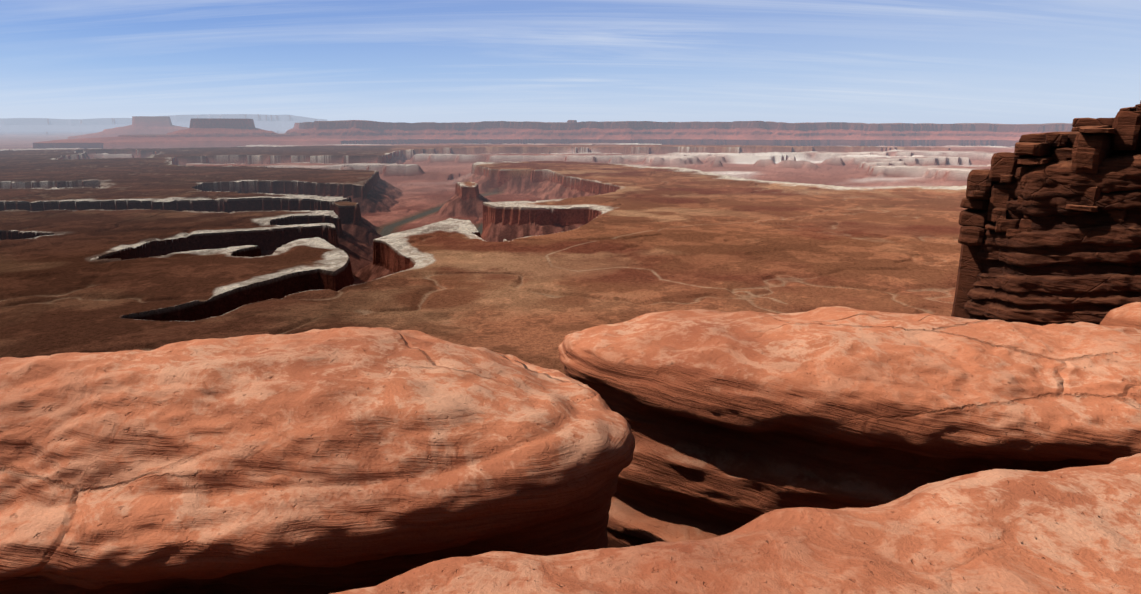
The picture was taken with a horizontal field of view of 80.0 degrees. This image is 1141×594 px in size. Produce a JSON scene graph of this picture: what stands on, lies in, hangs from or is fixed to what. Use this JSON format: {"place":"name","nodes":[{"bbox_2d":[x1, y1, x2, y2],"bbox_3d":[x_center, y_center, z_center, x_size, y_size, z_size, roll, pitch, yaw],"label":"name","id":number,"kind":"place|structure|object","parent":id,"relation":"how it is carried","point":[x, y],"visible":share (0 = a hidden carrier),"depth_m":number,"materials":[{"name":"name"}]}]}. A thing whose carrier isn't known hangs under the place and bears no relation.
{"place":"outdoors","nodes":[
{"label":"outdoors","id":0,"kind":"place"},
{"bbox_2d":[0,327,634,593],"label":"rock block","id":1,"kind":"object","parent":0,"point":[325,461],"visible":1,"depth_m":3.89,"materials":[{"name":"orange stone"}]},
{"bbox_2d":[0,114,1072,374],"bbox_3d":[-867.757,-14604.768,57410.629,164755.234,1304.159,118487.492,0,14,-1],"label":"desert canyon plain","id":2,"kind":"structure","parent":0,"point":[534,242],"depth_m":2811.60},
{"bbox_2d":[964,152,1140,325],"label":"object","id":3,"kind":"object","parent":2,"relation":"on","point":[1059,264],"depth_m":20.79,"materials":[{"name":"brown stone"}]},
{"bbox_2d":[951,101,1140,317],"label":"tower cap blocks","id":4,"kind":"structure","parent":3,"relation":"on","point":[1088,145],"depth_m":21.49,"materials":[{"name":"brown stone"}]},
{"bbox_2d":[0,0,1140,123],"label":"sky","id":5,"kind":"structure","parent":0,"point":[407,61],"materials":[{"name":"blue"}]},
{"bbox_2d":[331,453,1140,593],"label":"rock slab","id":6,"kind":"object","parent":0,"point":[1072,530],"visible":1,"depth_m":2.82,"materials":[{"name":"orange stone"}]},
{"bbox_2d":[558,306,1140,547],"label":"rock block","id":7,"kind":"object","parent":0,"point":[736,420],"visible":0.73,"depth_m":6.08,"materials":[{"name":"orange stone"}]},
{"bbox_2d":[1100,302,1140,329],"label":"boulder","id":8,"kind":"object","parent":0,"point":[1127,315],"visible":0.21,"depth_m":17.93,"materials":[{"name":"stone"}]}
]}

